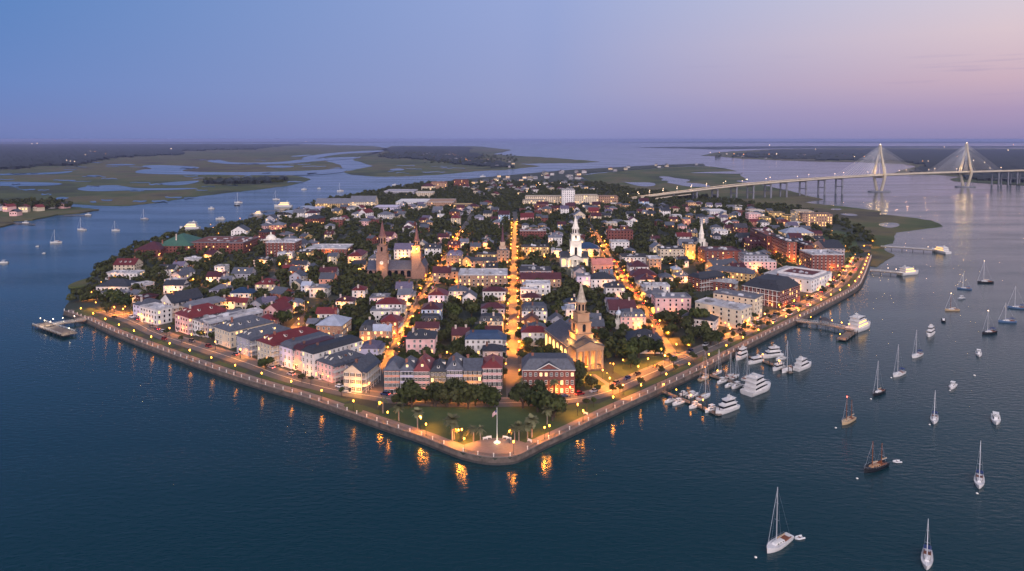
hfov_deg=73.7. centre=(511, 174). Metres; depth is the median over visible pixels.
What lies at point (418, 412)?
palm tree
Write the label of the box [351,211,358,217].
house
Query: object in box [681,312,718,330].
villa
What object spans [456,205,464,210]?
house
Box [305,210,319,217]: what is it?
house
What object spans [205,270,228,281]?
house
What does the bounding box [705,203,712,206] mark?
house
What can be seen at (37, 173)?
water
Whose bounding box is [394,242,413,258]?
house
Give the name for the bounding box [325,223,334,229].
house
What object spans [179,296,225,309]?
seafront house
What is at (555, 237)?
house
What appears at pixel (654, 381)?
lawn
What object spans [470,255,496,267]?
house
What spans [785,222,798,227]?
house
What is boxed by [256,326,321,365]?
seafront house
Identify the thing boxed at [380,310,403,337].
house
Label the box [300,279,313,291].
house
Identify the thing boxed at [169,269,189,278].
house
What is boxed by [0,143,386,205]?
marsh
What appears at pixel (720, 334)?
oak tree
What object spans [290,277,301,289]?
house
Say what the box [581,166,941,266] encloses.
marsh
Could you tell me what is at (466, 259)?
house
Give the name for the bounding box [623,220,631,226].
house
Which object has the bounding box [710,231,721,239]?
house
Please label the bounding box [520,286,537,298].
house
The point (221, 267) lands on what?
house
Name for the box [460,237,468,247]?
house
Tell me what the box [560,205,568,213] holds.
house
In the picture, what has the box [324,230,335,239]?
house
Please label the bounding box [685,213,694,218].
house
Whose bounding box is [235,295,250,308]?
house
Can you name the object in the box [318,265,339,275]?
house
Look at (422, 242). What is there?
house
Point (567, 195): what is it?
tower block
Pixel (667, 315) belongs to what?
oak tree
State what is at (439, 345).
oak tree
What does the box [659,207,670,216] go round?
house
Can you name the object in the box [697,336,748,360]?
lawn
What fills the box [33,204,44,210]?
house
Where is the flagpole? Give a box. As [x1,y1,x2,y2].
[492,410,500,443]
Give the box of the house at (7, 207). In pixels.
[2,203,15,211]
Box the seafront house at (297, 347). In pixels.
[293,336,333,370]
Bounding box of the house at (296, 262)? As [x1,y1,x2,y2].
[291,259,308,266]
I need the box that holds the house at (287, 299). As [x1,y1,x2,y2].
[275,294,292,301]
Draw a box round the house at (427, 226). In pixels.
[420,224,429,232]
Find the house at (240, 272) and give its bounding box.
[231,266,256,280]
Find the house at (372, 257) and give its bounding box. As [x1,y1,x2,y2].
[368,254,390,260]
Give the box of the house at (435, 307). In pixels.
[421,301,442,318]
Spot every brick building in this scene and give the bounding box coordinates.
[265,238,301,256]
[521,353,575,393]
[606,228,632,244]
[742,273,800,307]
[799,249,844,270]
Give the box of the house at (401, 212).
[397,211,406,217]
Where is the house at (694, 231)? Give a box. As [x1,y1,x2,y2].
[686,228,697,236]
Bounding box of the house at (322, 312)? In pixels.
[315,305,339,317]
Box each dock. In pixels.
[656,382,721,415]
[699,365,743,385]
[736,348,792,373]
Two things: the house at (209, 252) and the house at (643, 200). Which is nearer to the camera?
the house at (209, 252)
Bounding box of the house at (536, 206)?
[534,204,545,208]
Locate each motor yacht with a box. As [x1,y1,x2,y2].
[253,210,262,214]
[716,394,739,414]
[736,346,747,359]
[740,373,770,396]
[748,354,763,364]
[761,344,783,358]
[773,361,785,370]
[793,356,810,371]
[926,324,935,336]
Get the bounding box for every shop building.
[296,249,313,259]
[305,244,353,255]
[453,203,472,208]
[520,229,545,238]
[520,266,551,271]
[520,271,561,286]
[521,244,548,255]
[609,239,629,250]
[619,253,646,265]
[646,255,661,269]
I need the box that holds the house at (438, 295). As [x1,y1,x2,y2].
[428,288,449,302]
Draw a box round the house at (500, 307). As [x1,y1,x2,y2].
[480,300,504,318]
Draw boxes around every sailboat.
[50,232,61,242]
[696,367,709,400]
[698,350,708,381]
[713,352,721,374]
[725,356,733,378]
[729,353,738,379]
[741,351,749,380]
[767,487,793,552]
[782,341,795,372]
[842,396,855,424]
[864,442,889,472]
[873,361,885,395]
[893,344,905,376]
[912,330,923,357]
[921,519,932,569]
[930,390,938,423]
[945,293,959,310]
[957,273,971,289]
[974,440,984,488]
[977,268,993,282]
[982,310,997,334]
[998,306,1016,322]
[1007,286,1023,308]
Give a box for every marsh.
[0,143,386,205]
[68,276,94,287]
[345,146,597,176]
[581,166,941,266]
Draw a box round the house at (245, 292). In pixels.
[230,285,256,301]
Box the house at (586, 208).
[585,205,597,211]
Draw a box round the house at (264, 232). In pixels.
[259,229,274,236]
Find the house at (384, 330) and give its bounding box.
[372,322,393,343]
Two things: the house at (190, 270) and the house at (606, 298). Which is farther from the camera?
the house at (190, 270)
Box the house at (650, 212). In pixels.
[646,211,655,216]
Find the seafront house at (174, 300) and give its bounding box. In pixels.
[160,287,203,318]
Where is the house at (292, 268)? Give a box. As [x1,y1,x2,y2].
[288,264,303,273]
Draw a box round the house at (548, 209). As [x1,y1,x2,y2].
[542,206,551,213]
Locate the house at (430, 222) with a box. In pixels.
[424,220,433,224]
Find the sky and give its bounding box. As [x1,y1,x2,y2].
[0,0,1023,140]
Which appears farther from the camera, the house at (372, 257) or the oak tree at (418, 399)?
the house at (372, 257)
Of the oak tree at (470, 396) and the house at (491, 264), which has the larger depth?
the house at (491, 264)
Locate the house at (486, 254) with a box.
[477,251,495,256]
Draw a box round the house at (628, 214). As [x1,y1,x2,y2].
[625,211,634,218]
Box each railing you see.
[64,309,443,443]
[463,448,510,456]
[527,257,870,448]
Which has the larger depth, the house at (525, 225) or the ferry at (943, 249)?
the house at (525, 225)
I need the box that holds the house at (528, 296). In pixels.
[521,291,540,301]
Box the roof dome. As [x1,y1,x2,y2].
[263,232,278,239]
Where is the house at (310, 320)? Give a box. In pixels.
[305,316,321,325]
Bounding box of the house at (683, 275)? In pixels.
[673,269,688,282]
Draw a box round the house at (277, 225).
[271,221,286,231]
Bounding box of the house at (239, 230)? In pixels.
[231,225,250,235]
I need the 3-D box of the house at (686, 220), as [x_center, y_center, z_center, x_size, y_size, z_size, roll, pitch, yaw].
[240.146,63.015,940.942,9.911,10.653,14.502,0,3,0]
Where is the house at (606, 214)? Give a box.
[601,213,610,217]
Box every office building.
[421,183,435,189]
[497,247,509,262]
[713,288,762,320]
[739,252,767,260]
[739,258,776,271]
[745,209,764,212]
[758,216,770,222]
[769,211,784,216]
[782,214,789,221]
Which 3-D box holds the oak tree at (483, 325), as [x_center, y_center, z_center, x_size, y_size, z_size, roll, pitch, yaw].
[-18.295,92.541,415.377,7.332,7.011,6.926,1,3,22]
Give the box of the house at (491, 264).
[485,261,497,267]
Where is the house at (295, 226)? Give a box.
[289,223,303,231]
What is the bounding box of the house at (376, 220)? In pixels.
[371,218,381,225]
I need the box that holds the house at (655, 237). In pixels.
[649,234,659,242]
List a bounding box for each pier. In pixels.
[32,320,77,337]
[44,318,86,326]
[796,318,854,331]
[836,330,857,341]
[870,269,901,274]
[881,245,936,252]
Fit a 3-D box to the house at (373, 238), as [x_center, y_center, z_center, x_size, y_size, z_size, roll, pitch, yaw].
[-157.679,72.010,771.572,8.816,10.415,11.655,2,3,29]
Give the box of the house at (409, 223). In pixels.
[404,221,413,226]
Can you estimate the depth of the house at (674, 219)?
945.37 m
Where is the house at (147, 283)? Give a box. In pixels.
[131,280,154,291]
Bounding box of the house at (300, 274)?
[289,268,307,285]
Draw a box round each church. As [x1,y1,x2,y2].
[367,219,428,278]
[496,225,509,256]
[544,280,605,371]
[559,214,588,267]
[691,221,707,250]
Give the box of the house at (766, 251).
[757,248,770,253]
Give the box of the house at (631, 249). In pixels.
[624,246,635,252]
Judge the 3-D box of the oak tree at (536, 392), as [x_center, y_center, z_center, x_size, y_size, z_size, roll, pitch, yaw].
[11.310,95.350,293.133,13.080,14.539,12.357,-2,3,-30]
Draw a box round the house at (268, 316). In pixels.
[261,311,278,323]
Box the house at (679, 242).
[677,238,693,245]
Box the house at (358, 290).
[352,284,367,297]
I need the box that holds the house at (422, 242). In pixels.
[420,239,426,248]
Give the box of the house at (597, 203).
[592,202,600,208]
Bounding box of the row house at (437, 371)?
[429,354,447,383]
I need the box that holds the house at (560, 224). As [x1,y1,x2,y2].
[557,221,565,228]
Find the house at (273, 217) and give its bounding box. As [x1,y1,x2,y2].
[265,214,278,222]
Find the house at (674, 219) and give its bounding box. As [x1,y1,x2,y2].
[668,217,677,222]
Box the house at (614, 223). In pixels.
[605,221,616,226]
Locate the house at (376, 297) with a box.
[369,293,390,301]
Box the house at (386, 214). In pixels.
[378,211,393,218]
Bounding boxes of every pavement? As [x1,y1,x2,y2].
[67,256,869,455]
[111,256,853,398]
[379,215,469,365]
[460,438,530,455]
[504,218,511,377]
[517,214,521,377]
[591,224,663,332]
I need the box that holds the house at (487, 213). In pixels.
[483,210,492,217]
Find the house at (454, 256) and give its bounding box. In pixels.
[446,249,462,266]
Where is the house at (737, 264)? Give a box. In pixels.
[727,261,745,267]
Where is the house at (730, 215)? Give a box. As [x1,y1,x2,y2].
[728,213,736,218]
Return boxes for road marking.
[104,266,853,402]
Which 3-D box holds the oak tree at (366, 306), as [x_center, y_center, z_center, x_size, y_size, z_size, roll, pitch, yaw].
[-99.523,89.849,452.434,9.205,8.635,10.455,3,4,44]
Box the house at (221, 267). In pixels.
[214,264,229,272]
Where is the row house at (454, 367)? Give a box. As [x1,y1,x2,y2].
[445,352,465,380]
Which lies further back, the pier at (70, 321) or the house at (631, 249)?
the house at (631, 249)
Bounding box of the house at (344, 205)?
[340,204,348,208]
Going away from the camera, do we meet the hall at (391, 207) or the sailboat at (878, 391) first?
the sailboat at (878, 391)
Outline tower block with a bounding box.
[561,189,574,204]
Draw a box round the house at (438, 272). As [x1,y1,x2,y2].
[432,265,452,283]
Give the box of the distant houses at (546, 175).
[426,152,874,196]
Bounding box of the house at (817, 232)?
[811,230,822,235]
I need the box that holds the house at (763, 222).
[757,219,768,226]
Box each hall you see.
[95,277,138,289]
[105,270,144,279]
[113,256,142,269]
[134,240,165,256]
[161,233,200,254]
[191,236,244,252]
[229,237,257,253]
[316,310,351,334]
[373,205,400,210]
[384,189,417,194]
[396,199,429,204]
[416,191,434,197]
[427,199,455,206]
[704,209,725,214]
[705,258,737,270]
[705,263,756,281]
[811,239,844,259]
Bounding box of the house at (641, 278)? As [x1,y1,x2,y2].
[634,273,654,286]
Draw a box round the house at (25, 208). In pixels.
[18,204,30,211]
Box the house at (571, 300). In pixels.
[563,294,576,309]
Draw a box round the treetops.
[0,151,875,314]
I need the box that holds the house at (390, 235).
[384,230,396,243]
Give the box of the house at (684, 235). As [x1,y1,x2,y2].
[675,231,692,238]
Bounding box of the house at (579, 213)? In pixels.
[573,210,584,218]
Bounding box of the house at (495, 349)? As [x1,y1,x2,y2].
[482,341,506,357]
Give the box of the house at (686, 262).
[674,254,688,267]
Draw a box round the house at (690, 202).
[685,200,695,205]
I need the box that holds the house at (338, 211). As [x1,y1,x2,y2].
[333,209,342,215]
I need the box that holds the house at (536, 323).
[523,321,545,326]
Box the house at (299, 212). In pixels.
[292,209,306,217]
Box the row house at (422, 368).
[413,350,434,388]
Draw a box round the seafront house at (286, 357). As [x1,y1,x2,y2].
[279,331,333,369]
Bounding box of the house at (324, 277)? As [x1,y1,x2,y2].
[318,271,337,283]
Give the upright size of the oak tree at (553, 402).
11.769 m
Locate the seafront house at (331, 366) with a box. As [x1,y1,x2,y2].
[316,345,364,382]
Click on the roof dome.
(270, 237)
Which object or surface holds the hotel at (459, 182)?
on the ground at (674, 339)
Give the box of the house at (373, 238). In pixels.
[367,234,377,243]
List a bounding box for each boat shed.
[277,210,292,218]
[296,205,315,211]
[303,206,325,209]
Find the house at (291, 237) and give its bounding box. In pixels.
[283,234,296,238]
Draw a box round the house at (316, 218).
[305,214,324,226]
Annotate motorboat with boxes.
[665,396,676,402]
[672,398,684,405]
[685,390,697,398]
[689,401,701,408]
[705,404,717,412]
[717,377,726,383]
[725,383,733,387]
[731,381,743,388]
[776,354,786,360]
[949,381,956,388]
[976,349,981,356]
[991,411,1000,424]
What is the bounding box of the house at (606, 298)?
[604,295,618,306]
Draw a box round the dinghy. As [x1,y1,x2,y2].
[794,535,804,539]
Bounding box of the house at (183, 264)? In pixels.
[173,260,188,267]
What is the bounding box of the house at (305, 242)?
[298,236,309,248]
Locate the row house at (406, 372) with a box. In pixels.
[399,355,417,387]
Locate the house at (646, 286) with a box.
[640,282,669,296]
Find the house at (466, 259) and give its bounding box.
[462,253,470,266]
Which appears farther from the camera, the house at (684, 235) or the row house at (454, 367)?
the house at (684, 235)
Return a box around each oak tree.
[97,292,109,301]
[99,301,112,312]
[103,288,122,305]
[116,292,132,307]
[196,330,203,335]
[208,331,214,337]
[257,357,274,368]
[273,310,293,325]
[304,313,318,322]
[347,330,357,335]
[350,304,365,316]
[351,318,364,326]
[357,303,369,309]
[357,312,374,319]
[374,336,388,348]
[390,394,407,402]
[394,382,414,404]
[396,351,408,358]
[399,379,424,407]
[403,327,416,334]
[409,351,421,358]
[410,314,420,324]
[416,387,433,402]
[421,346,431,354]
[422,382,444,406]
[433,385,459,406]
[435,342,444,349]
[436,348,444,354]
[437,333,445,342]
[440,318,449,326]
[440,327,451,340]
[444,377,466,405]
[445,303,453,310]
[446,324,454,329]
[447,313,458,321]
[447,338,465,352]
[449,304,462,315]
[450,349,462,355]
[454,318,469,326]
[455,382,479,408]
[459,335,464,345]
[463,345,475,355]
[465,302,479,316]
[467,317,477,326]
[469,382,488,405]
[473,325,480,329]
[478,321,486,329]
[478,386,501,407]
[486,306,498,312]
[507,381,532,407]
[521,337,532,346]
[524,344,533,352]
[524,378,550,411]
[530,347,546,352]
[535,338,545,346]
[539,392,566,417]
[539,394,567,420]
[542,343,552,349]
[549,347,561,352]
[551,301,564,310]
[551,305,564,317]
[574,359,586,378]
[575,378,583,389]
[585,375,597,387]
[591,307,605,314]
[591,328,598,332]
[597,328,609,342]
[603,348,611,360]
[604,336,626,356]
[605,313,615,327]
[605,320,615,331]
[611,331,620,338]
[617,340,641,356]
[619,323,627,329]
[619,331,625,338]
[623,352,640,367]
[628,335,650,357]
[643,325,651,329]
[648,338,665,355]
[659,309,680,322]
[663,323,678,336]
[678,309,687,317]
[679,316,694,329]
[680,334,694,344]
[683,320,700,337]
[688,307,709,317]
[697,320,712,337]
[702,331,719,344]
[713,330,724,337]
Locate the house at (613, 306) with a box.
[606,297,635,315]
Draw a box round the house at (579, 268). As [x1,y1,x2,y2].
[571,265,585,277]
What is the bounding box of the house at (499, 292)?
[482,285,508,300]
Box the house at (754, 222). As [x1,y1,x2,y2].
[748,219,758,226]
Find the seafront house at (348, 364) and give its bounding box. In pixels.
[344,354,353,367]
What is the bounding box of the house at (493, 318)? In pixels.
[479,312,503,324]
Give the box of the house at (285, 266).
[282,263,294,268]
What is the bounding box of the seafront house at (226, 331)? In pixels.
[213,315,273,348]
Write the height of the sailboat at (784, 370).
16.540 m
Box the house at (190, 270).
[179,265,195,275]
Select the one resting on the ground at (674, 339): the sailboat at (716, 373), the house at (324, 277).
the house at (324, 277)
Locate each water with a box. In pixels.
[0,141,1023,570]
[0,171,72,174]
[0,182,61,185]
[78,185,196,190]
[135,165,346,174]
[159,181,198,184]
[208,157,356,163]
[266,165,293,167]
[302,150,381,158]
[622,181,655,185]
[660,176,709,186]
[694,171,742,173]
[879,223,898,227]
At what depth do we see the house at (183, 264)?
605.17 m
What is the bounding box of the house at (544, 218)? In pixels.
[541,215,547,221]
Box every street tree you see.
[374,355,383,366]
[407,297,414,307]
[502,367,507,380]
[515,330,521,343]
[516,352,523,363]
[582,398,589,410]
[594,384,600,393]
[609,384,616,389]
[616,384,623,396]
[637,377,644,388]
[654,313,661,319]
[658,365,664,371]
[669,356,677,369]
[741,322,749,328]
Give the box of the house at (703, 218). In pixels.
[696,213,708,224]
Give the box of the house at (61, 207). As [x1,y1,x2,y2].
[58,202,69,208]
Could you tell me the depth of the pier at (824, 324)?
434.35 m
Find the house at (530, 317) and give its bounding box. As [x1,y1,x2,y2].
[521,310,538,324]
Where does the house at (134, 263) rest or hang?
on the ground at (674, 339)
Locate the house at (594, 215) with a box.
[590,212,601,220]
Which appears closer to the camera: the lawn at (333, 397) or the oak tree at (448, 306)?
the lawn at (333, 397)
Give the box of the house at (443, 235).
[438,232,449,242]
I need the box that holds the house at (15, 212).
[9,209,21,215]
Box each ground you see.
[0,142,377,142]
[0,207,98,226]
[65,164,873,459]
[641,141,1023,142]
[641,146,1023,149]
[701,148,1023,185]
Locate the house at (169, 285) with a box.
[162,278,190,293]
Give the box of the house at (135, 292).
[127,288,144,302]
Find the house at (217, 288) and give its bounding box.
[209,283,233,296]
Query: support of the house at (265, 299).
on the ground at (674, 339)
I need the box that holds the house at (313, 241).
[309,239,318,244]
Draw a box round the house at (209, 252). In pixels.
[204,248,221,259]
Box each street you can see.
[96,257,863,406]
[271,230,361,278]
[273,259,700,262]
[290,305,314,328]
[340,234,707,235]
[370,215,471,391]
[506,212,519,396]
[588,222,677,355]
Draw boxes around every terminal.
[315,198,350,208]
[350,196,377,206]
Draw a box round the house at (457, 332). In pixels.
[451,324,469,344]
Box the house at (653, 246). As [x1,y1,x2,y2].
[649,241,661,253]
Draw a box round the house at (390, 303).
[376,295,407,319]
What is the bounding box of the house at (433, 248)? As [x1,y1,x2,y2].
[424,242,441,256]
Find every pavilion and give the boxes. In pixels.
[778,227,813,239]
[818,317,830,322]
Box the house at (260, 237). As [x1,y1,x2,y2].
[253,234,263,240]
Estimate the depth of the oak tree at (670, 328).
403.25 m
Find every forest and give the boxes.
[0,144,299,169]
[203,175,287,183]
[378,146,514,167]
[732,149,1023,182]
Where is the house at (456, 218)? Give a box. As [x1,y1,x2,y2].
[451,215,460,223]
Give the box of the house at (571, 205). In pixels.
[565,203,574,211]
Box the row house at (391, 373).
[383,352,404,393]
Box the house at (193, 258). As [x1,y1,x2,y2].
[184,256,201,266]
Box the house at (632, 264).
[626,259,648,270]
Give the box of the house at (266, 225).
[260,223,271,230]
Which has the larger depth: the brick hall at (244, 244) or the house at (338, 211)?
the house at (338, 211)
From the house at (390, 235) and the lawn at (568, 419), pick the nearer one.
the lawn at (568, 419)
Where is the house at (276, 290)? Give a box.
[269,284,294,296]
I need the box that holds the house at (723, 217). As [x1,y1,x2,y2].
[719,215,727,221]
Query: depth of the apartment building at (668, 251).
642.64 m
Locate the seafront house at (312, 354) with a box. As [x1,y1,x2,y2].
[301,334,361,377]
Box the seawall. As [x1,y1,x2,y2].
[63,256,871,464]
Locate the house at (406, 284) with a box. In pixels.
[395,280,413,289]
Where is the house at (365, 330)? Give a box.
[359,317,376,343]
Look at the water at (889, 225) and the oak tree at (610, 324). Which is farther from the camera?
the water at (889, 225)
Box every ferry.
[180,220,200,228]
[274,202,292,206]
[845,313,869,332]
[896,266,917,275]
[932,246,951,253]
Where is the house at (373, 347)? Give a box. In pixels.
[360,339,385,356]
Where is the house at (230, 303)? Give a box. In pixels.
[222,295,238,309]
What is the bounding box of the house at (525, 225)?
[522,223,528,228]
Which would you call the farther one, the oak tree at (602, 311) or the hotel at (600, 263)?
the hotel at (600, 263)
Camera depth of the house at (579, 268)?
566.62 m
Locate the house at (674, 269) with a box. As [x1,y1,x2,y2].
[670,265,681,275]
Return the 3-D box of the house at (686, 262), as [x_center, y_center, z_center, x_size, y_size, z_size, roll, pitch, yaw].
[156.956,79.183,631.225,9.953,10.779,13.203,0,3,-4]
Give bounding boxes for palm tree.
[377,398,387,412]
[393,402,404,420]
[412,407,423,427]
[442,412,459,440]
[450,426,459,439]
[466,424,480,441]
[475,425,485,440]
[507,424,522,441]
[514,421,524,440]
[522,421,532,438]
[525,413,538,437]
[541,406,553,423]
[548,379,561,392]
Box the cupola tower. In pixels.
[615,310,620,328]
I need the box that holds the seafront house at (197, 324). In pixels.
[192,308,246,336]
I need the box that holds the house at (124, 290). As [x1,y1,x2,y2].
[101,289,137,300]
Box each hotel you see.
[431,181,447,189]
[454,179,468,185]
[458,268,507,289]
[590,257,612,273]
[651,292,690,313]
[750,228,775,249]
[771,235,796,261]
[795,240,812,257]
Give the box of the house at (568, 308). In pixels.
[561,304,574,317]
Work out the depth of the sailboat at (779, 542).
200.50 m
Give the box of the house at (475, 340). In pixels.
[464,330,506,355]
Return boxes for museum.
[764,266,831,292]
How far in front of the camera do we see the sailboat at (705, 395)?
316.58 m
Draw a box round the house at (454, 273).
[451,268,459,284]
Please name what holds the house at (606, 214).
on the ground at (674, 339)
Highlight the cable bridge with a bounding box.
[632,143,1023,198]
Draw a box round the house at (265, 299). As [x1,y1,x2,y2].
[261,294,278,303]
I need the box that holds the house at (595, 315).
[589,310,601,317]
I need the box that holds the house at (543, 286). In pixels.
[522,280,550,295]
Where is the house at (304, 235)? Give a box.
[299,232,312,238]
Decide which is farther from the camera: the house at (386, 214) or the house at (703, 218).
the house at (386, 214)
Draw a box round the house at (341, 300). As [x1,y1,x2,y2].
[335,294,356,308]
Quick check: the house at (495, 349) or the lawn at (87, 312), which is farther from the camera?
the lawn at (87, 312)
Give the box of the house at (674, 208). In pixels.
[670,206,679,211]
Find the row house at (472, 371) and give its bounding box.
[462,354,483,384]
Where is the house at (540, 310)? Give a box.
[521,302,547,322]
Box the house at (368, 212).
[358,208,372,218]
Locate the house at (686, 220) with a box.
[682,217,690,224]
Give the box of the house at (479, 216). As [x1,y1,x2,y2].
[474,214,483,219]
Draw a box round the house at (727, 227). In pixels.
[723,225,730,233]
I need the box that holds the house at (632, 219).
[628,216,637,223]
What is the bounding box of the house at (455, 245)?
[448,240,460,250]
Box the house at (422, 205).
[418,204,427,209]
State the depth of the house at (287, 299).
471.62 m
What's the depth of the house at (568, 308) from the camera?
435.54 m
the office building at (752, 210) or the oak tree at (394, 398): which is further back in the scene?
the office building at (752, 210)
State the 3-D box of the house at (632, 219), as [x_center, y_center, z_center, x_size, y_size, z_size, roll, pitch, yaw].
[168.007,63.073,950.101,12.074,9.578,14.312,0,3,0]
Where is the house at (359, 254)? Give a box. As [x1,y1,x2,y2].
[348,249,367,262]
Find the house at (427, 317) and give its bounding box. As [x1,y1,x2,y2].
[420,310,440,321]
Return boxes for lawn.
[74,308,102,315]
[77,309,98,315]
[99,318,119,325]
[121,327,143,335]
[147,338,174,346]
[179,349,208,359]
[213,361,248,372]
[255,374,294,386]
[305,388,348,402]
[343,403,362,412]
[358,405,406,422]
[379,403,608,444]
[520,398,615,441]
[583,371,615,388]
[614,356,664,375]
[622,364,693,395]
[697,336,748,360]
[752,315,792,333]
[797,298,827,312]
[822,230,857,261]
[831,283,852,295]
[850,270,858,281]
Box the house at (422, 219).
[419,217,428,222]
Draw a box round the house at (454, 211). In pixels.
[449,208,459,218]
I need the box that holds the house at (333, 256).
[327,251,339,264]
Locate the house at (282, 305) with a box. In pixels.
[263,299,292,323]
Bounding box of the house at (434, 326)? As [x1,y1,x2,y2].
[414,319,439,330]
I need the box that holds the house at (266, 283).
[254,276,279,290]
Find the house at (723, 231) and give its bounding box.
[711,228,727,235]
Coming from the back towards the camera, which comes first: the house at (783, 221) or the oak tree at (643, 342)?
the house at (783, 221)
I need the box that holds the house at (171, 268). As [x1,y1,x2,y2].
[158,262,179,275]
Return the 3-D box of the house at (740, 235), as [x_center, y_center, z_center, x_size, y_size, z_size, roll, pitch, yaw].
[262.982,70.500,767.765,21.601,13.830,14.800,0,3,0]
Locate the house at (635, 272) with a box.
[628,267,656,283]
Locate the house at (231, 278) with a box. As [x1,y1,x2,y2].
[220,274,235,284]
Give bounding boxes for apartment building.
[330,217,344,227]
[522,199,545,204]
[525,195,560,204]
[575,194,597,203]
[598,195,617,202]
[657,246,683,263]
[682,242,695,259]
[695,297,751,328]
[745,212,760,218]
[790,209,813,220]
[798,212,832,226]
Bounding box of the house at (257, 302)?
[250,297,266,308]
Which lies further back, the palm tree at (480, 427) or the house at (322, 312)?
the house at (322, 312)
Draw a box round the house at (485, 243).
[482,239,493,248]
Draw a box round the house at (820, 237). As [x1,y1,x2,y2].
[812,234,823,239]
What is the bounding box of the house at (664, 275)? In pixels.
[658,270,673,281]
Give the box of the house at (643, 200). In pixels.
[638,198,648,207]
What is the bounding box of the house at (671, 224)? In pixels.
[664,222,674,228]
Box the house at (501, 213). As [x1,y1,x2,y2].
[498,210,509,220]
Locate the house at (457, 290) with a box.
[448,284,468,300]
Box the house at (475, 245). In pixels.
[470,241,481,252]
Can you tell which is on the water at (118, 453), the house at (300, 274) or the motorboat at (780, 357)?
the motorboat at (780, 357)
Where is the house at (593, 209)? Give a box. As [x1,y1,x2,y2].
[588,207,598,217]
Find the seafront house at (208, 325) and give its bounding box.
[200,307,262,337]
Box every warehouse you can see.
[687,270,724,290]
[698,246,741,262]
[708,278,738,290]
[731,223,747,232]
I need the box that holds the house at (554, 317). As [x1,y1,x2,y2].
[546,310,562,322]
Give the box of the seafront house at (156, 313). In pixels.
[140,302,171,324]
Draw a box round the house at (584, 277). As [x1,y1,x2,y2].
[576,272,590,285]
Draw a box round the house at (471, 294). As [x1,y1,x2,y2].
[462,288,476,303]
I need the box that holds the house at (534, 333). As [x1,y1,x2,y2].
[521,324,546,345]
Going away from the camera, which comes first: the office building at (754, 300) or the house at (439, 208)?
the office building at (754, 300)
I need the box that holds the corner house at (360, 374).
[342,352,380,392]
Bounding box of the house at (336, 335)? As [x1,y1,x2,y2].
[332,330,344,337]
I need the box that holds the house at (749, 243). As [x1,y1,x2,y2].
[741,236,760,250]
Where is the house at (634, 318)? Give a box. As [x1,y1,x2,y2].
[620,308,645,329]
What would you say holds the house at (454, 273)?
on the ground at (674, 339)
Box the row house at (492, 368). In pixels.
[481,354,502,393]
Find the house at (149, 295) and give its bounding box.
[136,293,158,300]
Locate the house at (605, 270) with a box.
[596,267,613,274]
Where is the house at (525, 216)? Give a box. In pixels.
[520,213,533,221]
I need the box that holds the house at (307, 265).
[304,262,317,272]
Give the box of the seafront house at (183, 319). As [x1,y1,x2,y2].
[174,303,226,334]
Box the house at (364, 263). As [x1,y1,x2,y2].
[352,258,367,269]
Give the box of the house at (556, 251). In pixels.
[551,247,561,256]
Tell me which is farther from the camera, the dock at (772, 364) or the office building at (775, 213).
the office building at (775, 213)
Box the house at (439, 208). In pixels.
[432,206,442,213]
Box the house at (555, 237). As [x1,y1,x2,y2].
[548,232,562,246]
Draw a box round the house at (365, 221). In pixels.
[359,218,370,225]
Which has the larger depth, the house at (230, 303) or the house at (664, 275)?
the house at (664, 275)
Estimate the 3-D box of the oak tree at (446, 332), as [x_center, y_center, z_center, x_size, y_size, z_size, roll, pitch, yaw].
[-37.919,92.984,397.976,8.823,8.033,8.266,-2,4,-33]
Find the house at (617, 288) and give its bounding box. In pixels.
[603,279,625,298]
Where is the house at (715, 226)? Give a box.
[710,224,721,228]
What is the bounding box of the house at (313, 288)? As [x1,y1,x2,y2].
[309,284,330,296]
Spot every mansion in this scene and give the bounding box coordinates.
[405,327,437,353]
[624,327,663,353]
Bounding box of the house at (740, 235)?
[734,231,749,243]
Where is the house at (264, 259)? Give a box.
[253,256,272,265]
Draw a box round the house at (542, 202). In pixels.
[536,201,548,205]
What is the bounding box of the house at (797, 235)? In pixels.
[786,231,802,240]
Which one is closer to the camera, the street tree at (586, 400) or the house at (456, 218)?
the street tree at (586, 400)
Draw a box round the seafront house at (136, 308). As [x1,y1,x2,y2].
[132,297,161,318]
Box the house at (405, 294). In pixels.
[397,286,415,305]
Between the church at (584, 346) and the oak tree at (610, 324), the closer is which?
the church at (584, 346)
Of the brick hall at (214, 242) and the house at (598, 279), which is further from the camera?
the brick hall at (214, 242)
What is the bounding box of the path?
[592,374,608,385]
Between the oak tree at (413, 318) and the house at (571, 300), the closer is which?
the oak tree at (413, 318)
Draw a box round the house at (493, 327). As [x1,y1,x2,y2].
[485,323,502,331]
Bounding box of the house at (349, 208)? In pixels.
[347,206,355,210]
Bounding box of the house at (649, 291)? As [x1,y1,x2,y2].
[645,286,663,301]
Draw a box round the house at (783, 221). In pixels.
[778,219,788,226]
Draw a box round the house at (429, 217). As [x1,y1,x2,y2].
[422,215,432,219]
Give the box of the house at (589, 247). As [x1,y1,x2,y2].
[581,241,599,256]
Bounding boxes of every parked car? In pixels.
[380,391,389,395]
[575,390,584,395]
[612,379,620,384]
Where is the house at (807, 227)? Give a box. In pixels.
[799,225,810,230]
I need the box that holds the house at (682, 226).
[677,223,686,230]
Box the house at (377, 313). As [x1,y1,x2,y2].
[370,306,400,322]
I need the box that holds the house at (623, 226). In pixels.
[619,225,628,228]
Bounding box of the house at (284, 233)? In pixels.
[279,230,294,235]
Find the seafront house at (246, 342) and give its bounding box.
[236,320,291,356]
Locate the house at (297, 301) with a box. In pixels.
[288,297,304,312]
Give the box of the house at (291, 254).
[277,251,295,258]
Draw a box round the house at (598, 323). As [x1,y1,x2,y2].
[589,316,604,336]
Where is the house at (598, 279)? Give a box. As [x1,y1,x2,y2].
[590,270,615,287]

